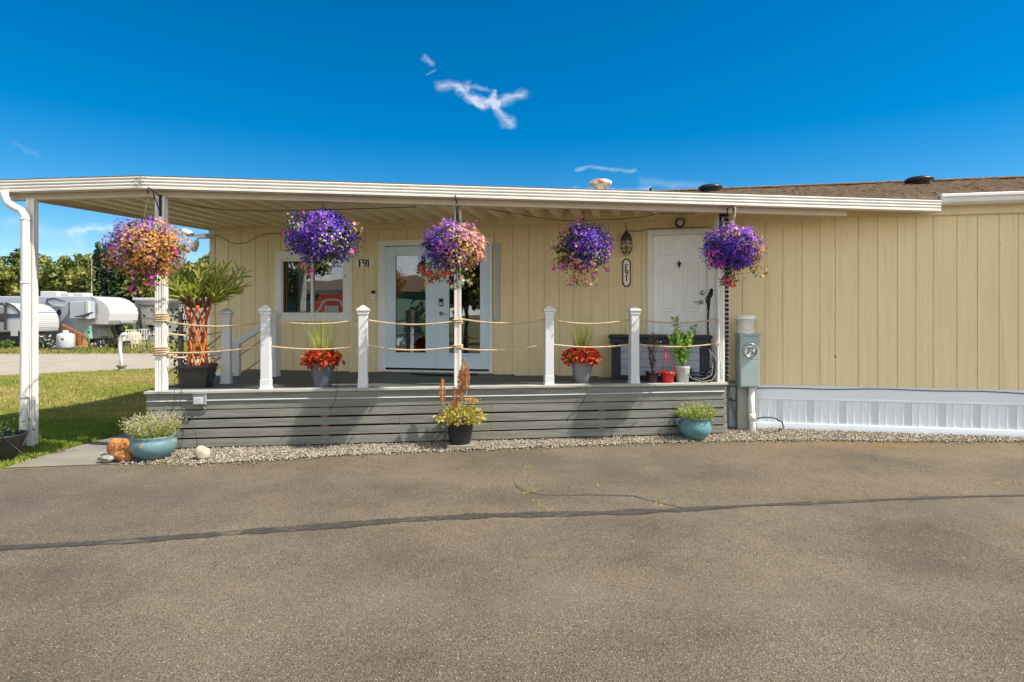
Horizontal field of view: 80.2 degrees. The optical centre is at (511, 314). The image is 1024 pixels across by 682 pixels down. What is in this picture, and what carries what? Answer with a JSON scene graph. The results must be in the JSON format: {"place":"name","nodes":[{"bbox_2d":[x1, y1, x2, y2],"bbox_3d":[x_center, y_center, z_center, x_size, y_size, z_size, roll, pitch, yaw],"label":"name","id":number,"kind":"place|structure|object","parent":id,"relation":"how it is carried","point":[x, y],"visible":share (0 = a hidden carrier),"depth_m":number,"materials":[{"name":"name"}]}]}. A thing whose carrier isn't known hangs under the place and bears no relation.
{"place":"outdoors","nodes":[
{"label":"outdoors","id":0,"kind":"place"},
{"bbox_2d":[0,347,209,374],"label":"gravel road","id":1,"kind":"structure","parent":0,"point":[47,363],"depth_m":21.02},
{"bbox_2d":[0,339,14,347],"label":"shrub","id":2,"kind":"object","parent":1,"relation":"on","point":[3,344],"visible":0.96,"depth_m":28.97,"materials":[{"name":"green plant"}]},
{"bbox_2d":[38,333,51,348],"bbox_3d":[-22.049,1.260,28.516,0.857,0.849,0.743,0,0,42],"label":"shrub","id":3,"kind":"object","parent":1,"relation":"on","point":[43,341],"visible":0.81,"depth_m":28.43,"materials":[{"name":"green plant"}]},
{"bbox_2d":[47,340,55,348],"bbox_3d":[-21.548,1.412,28.517,0.499,0.555,0.456,0,0,0],"label":"shrub","id":4,"kind":"object","parent":1,"relation":"on","point":[52,344],"visible":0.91,"depth_m":28.44,"materials":[{"name":"green plant"}]},
{"bbox_2d":[56,330,74,349],"bbox_3d":[-20.545,1.166,27.982,0.707,0.907,0.707,0,0,0],"label":"gas tank","id":5,"kind":"object","parent":1,"relation":"on","point":[65,339],"visible":0.95,"depth_m":27.73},
{"bbox_2d":[98,339,105,347],"bbox_3d":[-19.959,1.426,29.613,0.473,0.516,0.445,0,0,0],"label":"shrub","id":6,"kind":"object","parent":1,"relation":"on","point":[102,343],"visible":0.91,"depth_m":29.53,"materials":[{"name":"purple plant"}]},
{"bbox_2d":[107,337,117,347],"bbox_3d":[-19.183,1.417,29.286,0.554,0.712,0.568,0,0,-43],"label":"shrub","id":7,"kind":"object","parent":1,"relation":"on","point":[113,343],"visible":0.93,"depth_m":29.22,"materials":[{"name":"green plant"}]},
{"bbox_2d":[96,336,129,345],"bbox_3d":[-19.698,1.334,29.961,1.430,0.563,0.570,0,0,0],"label":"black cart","id":8,"kind":"object","parent":1,"relation":"on","point":[112,339],"visible":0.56,"depth_m":29.98,"materials":[{"name":"metal"}]},
{"bbox_2d":[121,330,136,348],"bbox_3d":[-18.317,1.168,29.077,0.570,0.906,0.561,0,0,-11],"label":"garden chair","id":9,"kind":"object","parent":1,"relation":"on","point":[133,335],"visible":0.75,"depth_m":29.24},
{"bbox_2d":[137,329,150,346],"bbox_3d":[-18.284,1.168,30.211,0.570,0.906,0.561,0,0,-29],"label":"garden chair","id":10,"kind":"object","parent":1,"relation":"on","point":[141,338],"visible":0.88,"depth_m":30.31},
{"bbox_2d":[0,337,1022,469],"bbox_3d":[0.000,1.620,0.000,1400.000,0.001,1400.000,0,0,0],"label":"ground","id":11,"kind":"structure","parent":0,"point":[123,432],"depth_m":7.59,"materials":[{"name":"soil"}]},
{"bbox_2d":[0,256,19,295],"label":"leafy tree","id":12,"kind":"object","parent":11,"relation":"on","point":[11,277],"visible":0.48,"depth_m":56.69,"materials":[{"name":"green plant"}]},
{"bbox_2d":[0,250,19,295],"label":"leafy tree","id":13,"kind":"object","parent":11,"relation":"on","point":[11,259],"visible":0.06,"depth_m":61.20,"materials":[{"name":"green plant"}]},
{"bbox_2d":[0,408,40,461],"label":"black tub","id":14,"kind":"object","parent":11,"relation":"on","point":[11,441],"visible":0.99,"depth_m":6.68,"materials":[{"name":"plastic"}]},
{"bbox_2d":[0,257,52,295],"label":"leafy tree","id":15,"kind":"object","parent":11,"relation":"on","point":[14,270],"visible":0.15,"depth_m":57.17,"materials":[{"name":"green plant"}]},
{"bbox_2d":[0,302,58,343],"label":"travel trailer","id":16,"kind":"object","parent":11,"relation":"on","point":[48,319],"visible":0.7,"depth_m":30.30,"materials":[{"name":"white metal"}]},
{"bbox_2d":[16,253,55,289],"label":"leafy tree","id":17,"kind":"object","parent":11,"relation":"on","point":[42,256],"visible":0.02,"depth_m":59.88,"materials":[{"name":"green plant"}]},
{"bbox_2d":[38,258,79,295],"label":"leafy tree","id":18,"kind":"object","parent":11,"relation":"on","point":[50,276],"visible":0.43,"depth_m":55.96,"materials":[{"name":"green plant"}]},
{"bbox_2d":[0,291,137,342],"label":"fifth wheel caravan","id":19,"kind":"object","parent":11,"relation":"on","point":[100,317],"visible":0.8,"depth_m":33.00,"materials":[{"name":"white metal"}]},
{"bbox_2d":[61,307,67,331],"bbox_3d":[-24.298,0.399,32.990,0.382,1.633,0.020,0,0,0],"label":"door","id":20,"kind":"structure","parent":19,"relation":"in","point":[64,310],"depth_m":32.98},
{"bbox_2d":[97,328,117,336],"bbox_3d":[-22.842,0.976,34.325,0.030,0.470,1.735,0,0,0],"label":"storage door","id":21,"kind":"structure","parent":19,"relation":"in","point":[101,332],"depth_m":34.06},
{"bbox_2d":[57,253,85,269],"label":"leafy tree","id":22,"kind":"object","parent":11,"relation":"on","point":[62,257],"visible":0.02,"depth_m":59.96,"materials":[{"name":"green plant"}]},
{"bbox_2d":[4,433,141,467],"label":"footpath","id":23,"kind":"structure","parent":11,"relation":"on","point":[89,453],"depth_m":6.87,"materials":[{"name":"concrete"}]},
{"bbox_2d":[97,455,114,462],"bbox_3d":[-4.409,1.568,6.629,0.183,0.080,0.125,0,0,23],"label":"rock","id":24,"kind":"object","parent":23,"relation":"on","point":[107,458],"visible":1,"depth_m":6.59,"materials":[{"name":"stone"}]},
{"bbox_2d":[107,438,129,453],"bbox_3d":[-4.521,1.510,6.986,0.202,0.195,0.219,0,0,39],"label":"rock","id":25,"kind":"object","parent":23,"relation":"on","point":[113,444],"visible":0.54,"depth_m":6.92,"materials":[{"name":"stone"}]},
{"bbox_2d":[110,448,132,461],"bbox_3d":[-4.298,1.540,6.698,0.221,0.135,0.174,0,0,-6],"label":"rock","id":26,"kind":"object","parent":23,"relation":"on","point":[121,454],"visible":0.98,"depth_m":6.65,"materials":[{"name":"stone"}]},
{"bbox_2d":[116,408,189,460],"bbox_3d":[-4.009,1.329,6.785,0.688,0.558,0.735,0,0,0],"label":"lavender pot","id":27,"kind":"object","parent":23,"relation":"on","point":[151,440],"visible":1,"depth_m":6.68,"materials":[{"name":"teal ceramic"}]},
{"bbox_2d":[213,324,259,375],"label":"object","id":28,"kind":"structure","parent":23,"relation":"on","point":[237,343],"depth_m":9.08,"materials":[{"name":"plastic"}]},
{"bbox_2d":[61,324,90,345],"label":"wooden steps","id":29,"kind":"structure","parent":11,"relation":"on","point":[80,339],"depth_m":31.27,"materials":[{"name":"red wood"}]},
{"bbox_2d":[61,253,110,292],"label":"leafy tree","id":30,"kind":"object","parent":11,"relation":"on","point":[75,276],"visible":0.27,"depth_m":55.48,"materials":[{"name":"green plant"}]},
{"bbox_2d":[81,262,100,295],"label":"conifer tree","id":31,"kind":"object","parent":11,"relation":"on","point":[89,272],"visible":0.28,"depth_m":49.96,"materials":[{"name":"green plant"}]},
{"bbox_2d":[78,240,119,296],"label":"conifer tree","id":32,"kind":"object","parent":11,"relation":"on","point":[102,279],"visible":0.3,"depth_m":53.60,"materials":[{"name":"green plant"}]},
{"bbox_2d":[0,341,209,468],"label":"grass","id":33,"kind":"structure","parent":11,"relation":"on","point":[84,422],"depth_m":11.20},
{"bbox_2d":[94,249,131,300],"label":"conifer tree","id":34,"kind":"object","parent":11,"relation":"on","point":[118,278],"visible":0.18,"depth_m":54.62,"materials":[{"name":"green plant"}]},
{"bbox_2d":[116,332,126,370],"bbox_3d":[-11.229,1.058,17.489,0.290,1.125,0.290,0,0,0],"label":"standpipe","id":35,"kind":"object","parent":11,"relation":"on","point":[120,366],"visible":0.94,"depth_m":17.45,"materials":[{"name":"plastic"}]},
{"bbox_2d":[115,263,150,302],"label":"leafy tree","id":36,"kind":"object","parent":11,"relation":"on","point":[124,290],"visible":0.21,"depth_m":54.57,"materials":[{"name":"green plant"}]},
{"bbox_2d":[126,331,140,345],"bbox_3d":[-19.539,1.194,31.408,0.645,0.852,0.645,0,0,0],"label":"garden chair","id":37,"kind":"object","parent":11,"relation":"on","point":[133,341],"visible":0.62,"depth_m":31.18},
{"bbox_2d":[122,292,173,332],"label":"undergrowth","id":38,"kind":"object","parent":11,"relation":"on","point":[127,326],"visible":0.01,"depth_m":44.68,"materials":[{"name":"green plant"}]},
{"bbox_2d":[137,261,194,297],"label":"leafy tree","id":39,"kind":"object","parent":11,"relation":"on","point":[146,292],"visible":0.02,"depth_m":49.95,"materials":[{"name":"green plant"}]},
{"bbox_2d":[132,298,209,341],"bbox_3d":[-19.894,0.328,37.175,5.304,2.679,2.550,0,0,0],"label":"tan caravan","id":40,"kind":"object","parent":11,"relation":"on","point":[144,306],"visible":0.23,"depth_m":36.00,"materials":[{"name":"beige metal"}]},
{"bbox_2d":[169,302,177,309],"bbox_3d":[-20.027,-0.512,35.980,0.568,0.455,0.020,0,0,0],"label":"window","id":41,"kind":"structure","parent":40,"relation":"in","point":[172,305],"depth_m":35.97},
{"bbox_2d":[181,307,191,339],"bbox_3d":[-19.269,0.512,35.980,0.644,1.933,0.020,0,0,0],"label":"door","id":42,"kind":"structure","parent":40,"relation":"in","point":[184,330],"depth_m":35.97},
{"bbox_2d":[170,260,209,297],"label":"leafy tree","id":43,"kind":"object","parent":11,"relation":"on","point":[196,267],"visible":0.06,"depth_m":49.21,"materials":[{"name":"green plant"}]},
{"bbox_2d":[192,251,209,264],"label":"leafy tree","id":44,"kind":"object","parent":11,"relation":"on","point":[206,257],"visible":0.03,"depth_m":53.16,"materials":[{"name":"green plant"}]},
{"bbox_2d":[144,369,728,449],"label":"wooden deck","id":45,"kind":"structure","parent":11,"relation":"on","point":[291,407],"depth_m":7.74,"materials":[{"name":"wood"}]},
{"bbox_2d":[124,306,216,383],"bbox_3d":[-4.433,0.392,7.993,1.288,1.040,0.379,0,0,-8],"label":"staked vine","id":46,"kind":"object","parent":45,"relation":"on","point":[180,342],"visible":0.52,"depth_m":7.96,"materials":[{"name":"green plant"}]},
{"bbox_2d":[143,258,253,387],"bbox_3d":[-3.903,0.082,7.645,1.159,1.656,1.251,0,0,-8],"label":"potted palm","id":47,"kind":"object","parent":45,"relation":"on","point":[213,288],"visible":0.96,"depth_m":7.60,"materials":[{"name":"green plant"}]},
{"bbox_2d":[218,308,233,383],"bbox_3d":[-3.779,0.411,8.050,0.154,0.998,0.154,0,0,-8],"label":"railing post","id":48,"kind":"object","parent":45,"relation":"on","point":[226,375],"visible":1,"depth_m":8.00,"materials":[{"name":"white plastic"}]},
{"bbox_2d":[168,331,221,335],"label":"rope","id":49,"kind":"object","parent":48,"relation":"attached to","point":[193,334],"visible":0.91,"depth_m":7.60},
{"bbox_2d":[168,352,221,358],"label":"rope","id":50,"kind":"object","parent":48,"relation":"attached to","point":[195,357],"visible":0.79,"depth_m":7.65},
{"bbox_2d":[258,305,273,388],"bbox_3d":[-3.018,0.396,7.465,0.154,1.028,0.154,0,0,-8],"label":"railing post","id":51,"kind":"object","parent":45,"relation":"on","point":[266,313],"visible":1,"depth_m":7.41,"materials":[{"name":"white plastic"}]},
{"bbox_2d":[153,345,259,356],"bbox_3d":[-3.682,0.436,7.419,1.276,0.140,0.165,0,0,-8],"label":"rope","id":52,"kind":"object","parent":51,"relation":"attached to","point":[162,351],"visible":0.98,"depth_m":7.34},
{"bbox_2d":[153,313,259,326],"bbox_3d":[-3.682,0.065,7.420,1.276,0.178,0.165,0,0,-8],"label":"rope","id":53,"kind":"object","parent":51,"relation":"attached to","point":[165,316],"visible":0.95,"depth_m":7.33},
{"bbox_2d":[271,319,357,324],"bbox_3d":[-2.436,0.087,7.543,1.106,0.080,0.025,0,0,-8],"label":"rope","id":54,"kind":"object","parent":51,"relation":"attached to","point":[314,323],"visible":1,"depth_m":7.53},
{"bbox_2d":[271,346,357,349],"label":"rope","id":55,"kind":"object","parent":51,"relation":"attached to","point":[315,348],"visible":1,"depth_m":7.53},
{"bbox_2d":[272,311,281,376],"bbox_3d":[-3.515,0.426,9.000,0.154,0.968,0.154,0,0,11],"label":"railing post","id":56,"kind":"object","parent":45,"relation":"on","point":[276,315],"visible":0.76,"depth_m":8.95,"materials":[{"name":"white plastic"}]},
{"bbox_2d":[299,311,348,386],"bbox_3d":[-2.417,0.399,7.744,0.612,1.019,0.775,0,0,37],"label":"grass planter","id":57,"kind":"object","parent":45,"relation":"on","point":[321,363],"visible":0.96,"depth_m":7.66,"materials":[{"name":"grey plastic"}]},
{"bbox_2d":[356,305,369,387],"bbox_3d":[-1.865,0.396,7.619,0.154,1.028,0.154,0,0,-8],"label":"railing post","id":58,"kind":"object","parent":45,"relation":"on","point":[363,313],"visible":1,"depth_m":7.56,"materials":[{"name":"white plastic"}]},
{"bbox_2d":[368,344,462,350],"bbox_3d":[-1.234,0.418,7.751,1.221,0.085,0.142,0,0,-7],"label":"rope","id":59,"kind":"object","parent":58,"relation":"attached to","point":[455,346],"visible":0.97,"depth_m":7.70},
{"bbox_2d":[368,319,462,324],"bbox_3d":[-1.234,0.091,7.753,1.220,0.089,0.142,0,0,-7],"label":"rope","id":60,"kind":"object","parent":58,"relation":"attached to","point":[455,321],"visible":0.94,"depth_m":7.72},
{"bbox_2d":[410,372,478,375],"bbox_3d":[-1.074,0.895,9.198,1.099,0.028,0.340,0,0,11],"label":"door mat","id":61,"kind":"object","parent":45,"relation":"on","point":[432,374],"depth_m":9.16,"materials":[{"name":"black rubber"}]},
{"bbox_2d":[542,306,555,384],"bbox_3d":[0.480,0.396,7.931,0.154,1.028,0.154,0,0,-8],"label":"railing post","id":62,"kind":"object","parent":45,"relation":"on","point":[548,313],"visible":1,"depth_m":7.88,"materials":[{"name":"white plastic"}]},
{"bbox_2d":[459,344,544,350],"bbox_3d":[-0.114,0.421,7.852,1.132,0.096,0.025,0,0,-8],"label":"rope","id":63,"kind":"object","parent":62,"relation":"attached to","point":[501,349],"visible":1,"depth_m":7.84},
{"bbox_2d":[459,318,544,323],"bbox_3d":[-0.115,0.080,7.852,1.132,0.082,0.025,0,0,-8],"label":"rope","id":64,"kind":"object","parent":62,"relation":"attached to","point":[502,322],"visible":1,"depth_m":7.84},
{"bbox_2d":[554,344,629,347],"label":"rope","id":65,"kind":"object","parent":62,"relation":"attached to","point":[592,346],"visible":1,"depth_m":8.00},
{"bbox_2d":[560,307,602,382],"bbox_3d":[0.933,0.384,8.201,0.751,1.050,0.667,0,0,-8],"label":"grass planter","id":66,"kind":"object","parent":45,"relation":"on","point":[577,358],"visible":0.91,"depth_m":8.11,"materials":[{"name":"grey plastic"}]},
{"bbox_2d":[627,306,640,383],"bbox_3d":[1.621,0.396,8.083,0.154,1.028,0.154,0,0,-8],"label":"railing post","id":67,"kind":"object","parent":45,"relation":"on","point":[633,374],"visible":1,"depth_m":8.03,"materials":[{"name":"white plastic"}]},
{"bbox_2d":[554,319,629,324],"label":"rope","id":68,"kind":"object","parent":67,"relation":"attached to","point":[591,323],"visible":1,"depth_m":8.00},
{"bbox_2d":[639,318,717,323],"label":"rope","id":69,"kind":"object","parent":67,"relation":"attached to","point":[716,319],"visible":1,"depth_m":8.16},
{"bbox_2d":[639,342,718,347],"bbox_3d":[2.223,0.403,8.161,1.142,0.078,0.070,0,0,-5],"label":"rope","id":70,"kind":"object","parent":67,"relation":"attached to","point":[716,344],"visible":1,"depth_m":8.16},
{"bbox_2d":[645,333,659,382],"bbox_3d":[1.885,0.568,8.170,0.196,0.684,0.191,0,0,-37],"label":"bronze plant","id":71,"kind":"object","parent":45,"relation":"on","point":[651,376],"visible":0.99,"depth_m":8.13,"materials":[{"name":"brown plant"}]},
{"bbox_2d":[608,334,712,380],"bbox_3d":[2.095,0.598,8.657,1.410,0.625,0.465,0,0,11],"label":"storage box","id":72,"kind":"object","parent":45,"relation":"on","point":[698,359],"visible":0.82,"depth_m":8.47,"materials":[{"name":"black plastic"}]},
{"bbox_2d":[658,347,675,382],"bbox_3d":[2.092,0.662,8.189,0.229,0.495,0.246,0,0,0],"label":"red hanging pot","id":73,"kind":"object","parent":45,"relation":"on","point":[667,376],"visible":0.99,"depth_m":8.12,"materials":[{"name":"plastic"}]},
{"bbox_2d":[667,316,696,382],"bbox_3d":[2.308,0.462,8.231,0.436,0.897,0.212,0,0,0],"label":"zz plant","id":74,"kind":"object","parent":45,"relation":"on","point":[681,369],"visible":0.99,"depth_m":8.20,"materials":[{"name":"green plant"}]},
{"bbox_2d":[688,275,723,382],"bbox_3d":[2.588,0.184,8.176,0.511,1.438,0.164,0,0,-8],"label":"extension cable","id":75,"kind":"object","parent":45,"relation":"on","point":[711,351],"visible":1,"depth_m":8.19,"materials":[{"name":"grey plastic"}]},
{"bbox_2d":[722,213,728,378],"bbox_3d":[2.985,-0.253,8.444,0.096,2.285,0.248,0,0,41],"label":"slatted screen","id":76,"kind":"object","parent":45,"relation":"on","point":[727,328],"visible":0.36,"depth_m":8.37,"materials":[{"name":"black plastic"}]},
{"bbox_2d":[177,428,1023,462],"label":"gravel bed","id":77,"kind":"object","parent":11,"relation":"on","point":[500,446],"visible":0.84,"depth_m":7.65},
{"bbox_2d":[194,445,209,459],"bbox_3d":[-3.435,1.531,6.737,0.163,0.154,0.131,0,0,-29],"label":"rock","id":78,"kind":"object","parent":77,"relation":"on","point":[201,452],"visible":0.92,"depth_m":6.70,"materials":[{"name":"beige stone"}]},
{"bbox_2d":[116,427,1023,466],"bbox_3d":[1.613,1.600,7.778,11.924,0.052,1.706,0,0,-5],"label":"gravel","id":79,"kind":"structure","parent":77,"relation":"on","point":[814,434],"depth_m":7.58,"materials":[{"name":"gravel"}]},
{"bbox_2d":[446,440,473,448],"bbox_3d":[-0.636,1.587,7.414,0.340,0.042,0.300,0,0,-6],"label":"paver","id":80,"kind":"object","parent":79,"relation":"on","point":[452,446],"visible":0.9,"depth_m":7.28,"materials":[{"name":"concrete"}]},
{"bbox_2d":[433,358,487,444],"bbox_3d":[-0.631,1.045,7.431,0.675,1.038,0.626,0,0,0],"label":"plume pot","id":81,"kind":"object","parent":80,"relation":"on","point":[460,431],"visible":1,"depth_m":7.36,"materials":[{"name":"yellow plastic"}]},
{"bbox_2d":[672,401,719,439],"bbox_3d":[2.380,1.364,7.900,0.604,0.488,0.609,0,0,14],"label":"succulent pot","id":82,"kind":"object","parent":77,"relation":"on","point":[694,424],"visible":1,"depth_m":7.76,"materials":[{"name":"teal ceramic"}]},
{"bbox_2d":[735,333,760,431],"bbox_3d":[3.261,0.952,8.404,0.284,1.380,0.332,0,0,3],"label":"meter pedestal","id":83,"kind":"object","parent":77,"relation":"on","point":[747,365],"visible":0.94,"depth_m":8.36,"materials":[{"name":"grey metal"}]},
{"bbox_2d":[735,315,756,333],"bbox_3d":[3.231,0.135,8.414,0.276,0.250,0.274,0,0,0],"label":"bucket","id":84,"kind":"object","parent":83,"relation":"on","point":[745,324],"visible":1,"depth_m":8.32,"materials":[{"name":"white plastic"}]},
{"bbox_2d":[757,417,783,433],"bbox_3d":[3.630,1.495,8.338,0.643,0.228,0.201,0,0,-33],"label":"loose cable","id":85,"kind":"object","parent":77,"relation":"on","point":[774,418],"visible":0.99,"depth_m":8.24,"materials":[{"name":"white rubber"}]},
{"bbox_2d":[206,175,1023,436],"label":"mobile home","id":86,"kind":"object","parent":11,"relation":"on","point":[860,300],"visible":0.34,"depth_m":8.65,"materials":[{"name":"beige"}]},
{"bbox_2d":[181,228,209,251],"bbox_3d":[-5.336,-1.259,10.230,0.444,0.405,0.215,0,0,-16],"label":"security light","id":87,"kind":"object","parent":86,"relation":"attached to","point":[195,243],"visible":1,"depth_m":10.22,"materials":[{"name":"white paint"}]},
{"bbox_2d":[282,258,344,313],"bbox_3d":[-3.262,-0.469,10.018,1.137,0.913,0.072,0,0,11],"label":"window","id":88,"kind":"structure","parent":86,"relation":"in","point":[284,261],"depth_m":10.04,"materials":[{"name":"white paint"}]},
{"bbox_2d":[315,293,342,312],"bbox_3d":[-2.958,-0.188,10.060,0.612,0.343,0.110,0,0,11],"label":"red chair","id":89,"kind":"object","parent":86,"relation":"in","point":[329,302],"visible":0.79,"depth_m":10.02,"materials":[{"name":"fabric"}]},
{"bbox_2d":[354,258,373,267],"bbox_3d":[-2.386,-0.833,9.818,0.348,0.160,0.018,0,0,11],"label":"house number plaque","id":90,"kind":"object","parent":86,"relation":"attached to","point":[364,263],"visible":1,"depth_m":9.81,"materials":[{"name":"beige metal"}]},
{"bbox_2d":[386,246,436,367],"bbox_3d":[-1.598,-0.123,9.678,0.887,1.936,0.053,0,0,11],"label":"french door","id":91,"kind":"structure","parent":86,"relation":"in","point":[404,288],"depth_m":9.68,"materials":[{"name":"white glass"}]},
{"bbox_2d":[439,244,488,368],"bbox_3d":[-0.749,-0.123,9.482,0.835,1.936,0.102,0,0,11],"label":"french door","id":92,"kind":"structure","parent":86,"relation":"in","point":[474,298],"depth_m":9.49,"materials":[{"name":"white glass"}]},
{"bbox_2d":[0,175,940,446],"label":"porch awning","id":93,"kind":"object","parent":86,"relation":"attached to","point":[248,201],"visible":0.93,"depth_m":7.58,"materials":[{"name":"beige metal"}]},
{"bbox_2d":[98,194,193,296],"bbox_3d":[-4.038,-0.769,6.745,0.939,1.152,0.853,0,0,43],"label":"hanging basket","id":94,"kind":"object","parent":93,"relation":"hanging from","point":[151,251],"visible":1,"depth_m":6.61,"materials":[{"name":"plant"}]},
{"bbox_2d":[168,200,415,211],"bbox_3d":[-2.791,-1.386,7.907,3.051,0.087,0.277,0,0,-8],"label":"porch wire","id":95,"kind":"object","parent":93,"relation":"attached to","point":[290,210],"visible":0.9,"depth_m":7.91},
{"bbox_2d":[279,202,367,278],"bbox_3d":[-2.304,-0.917,7.504,0.975,0.956,0.979,0,0,-40],"label":"hanging basket","id":96,"kind":"object","parent":93,"relation":"hanging from","point":[323,241],"visible":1,"depth_m":7.33,"materials":[{"name":"plant"}]},
{"bbox_2d":[416,201,487,289],"bbox_3d":[-0.675,-0.828,7.089,0.842,1.094,0.739,0,0,29],"label":"hanging basket","id":97,"kind":"object","parent":93,"relation":"hanging from","point":[447,248],"visible":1,"depth_m":6.94,"materials":[{"name":"plant"}]},
{"bbox_2d":[548,211,615,287],"bbox_3d":[0.939,-0.868,7.856,0.801,1.053,0.822,0,0,-41],"label":"hanging basket","id":98,"kind":"object","parent":93,"relation":"hanging from","point":[581,251],"visible":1,"depth_m":7.74,"materials":[{"name":"plant"}]},
{"bbox_2d":[486,208,693,220],"bbox_3d":[1.038,-1.413,8.643,2.934,0.055,0.807,0,0,-10],"label":"porch wire","id":99,"kind":"object","parent":93,"relation":"attached to","point":[590,220],"visible":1,"depth_m":8.66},
{"bbox_2d":[689,289,715,379],"bbox_3d":[2.612,0.271,8.346,0.357,1.266,0.286,0,0,22],"label":"garden hose","id":100,"kind":"object","parent":93,"relation":"hanging from","point":[708,297],"visible":0.77,"depth_m":8.31,"materials":[{"name":"black rubber"}]},
{"bbox_2d":[699,211,768,288],"bbox_3d":[2.769,-0.834,7.602,0.824,1.023,0.744,0,0,22],"label":"hanging basket","id":101,"kind":"object","parent":93,"relation":"hanging from","point":[738,255],"visible":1,"depth_m":7.43,"materials":[{"name":"plant"}]},
{"bbox_2d":[622,259,630,286],"bbox_3d":[1.695,-0.621,8.998,0.124,0.412,0.022,0,0,11],"label":"house number plaque","id":102,"kind":"object","parent":86,"relation":"attached to","point":[626,272],"visible":1,"depth_m":8.99,"materials":[{"name":"ceramic"}]},
{"bbox_2d":[620,231,632,254],"bbox_3d":[1.678,-1.056,8.911,0.183,0.354,0.200,0,0,11],"label":"wall lantern","id":103,"kind":"object","parent":86,"relation":"attached to","point":[626,237],"depth_m":8.87,"materials":[{"name":"brown metal"}]},
{"bbox_2d":[675,218,684,227],"bbox_3d":[2.433,-1.334,8.810,0.142,0.142,0.103,0,0,11],"label":"floodlight","id":104,"kind":"object","parent":86,"relation":"attached to","point":[679,222],"visible":1,"depth_m":8.77,"materials":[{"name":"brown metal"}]},
{"bbox_2d":[653,234,706,334],"bbox_3d":[2.442,-0.147,8.844,0.759,2.034,0.103,0,0,11],"label":"panel door","id":105,"kind":"structure","parent":86,"relation":"in","point":[679,272],"depth_m":8.86,"materials":[{"name":"wood"}]},
{"bbox_2d":[728,380,1023,418],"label":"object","id":106,"kind":"object","parent":86,"relation":"attached to","point":[864,388],"visible":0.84,"depth_m":8.33,"materials":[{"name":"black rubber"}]},
{"bbox_2d":[0,441,1023,681],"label":"asphalt","id":107,"kind":"structure","parent":0,"point":[919,590],"depth_m":3.86,"materials":[{"name":"asphalt"}]},
{"bbox_2d":[0,494,1023,550],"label":"tar seam","id":108,"kind":"object","parent":107,"relation":"on","point":[341,524],"visible":1,"depth_m":4.81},
{"bbox_2d":[513,474,681,506],"bbox_3d":[0.630,1.612,5.466,1.916,0.001,0.524,0,0,38],"label":"tar seam","id":109,"kind":"object","parent":107,"relation":"on","point":[588,494],"visible":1,"depth_m":5.45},
{"bbox_2d":[0,0,1023,269],"label":"sky","id":110,"kind":"structure","parent":0,"point":[631,94],"materials":[{"name":"blue"}]},
{"bbox_2d":[516,463,1021,511],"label":"weeds","id":111,"kind":"object","parent":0,"point":[674,506],"visible":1,"depth_m":5.50,"materials":[{"name":"green plant"}]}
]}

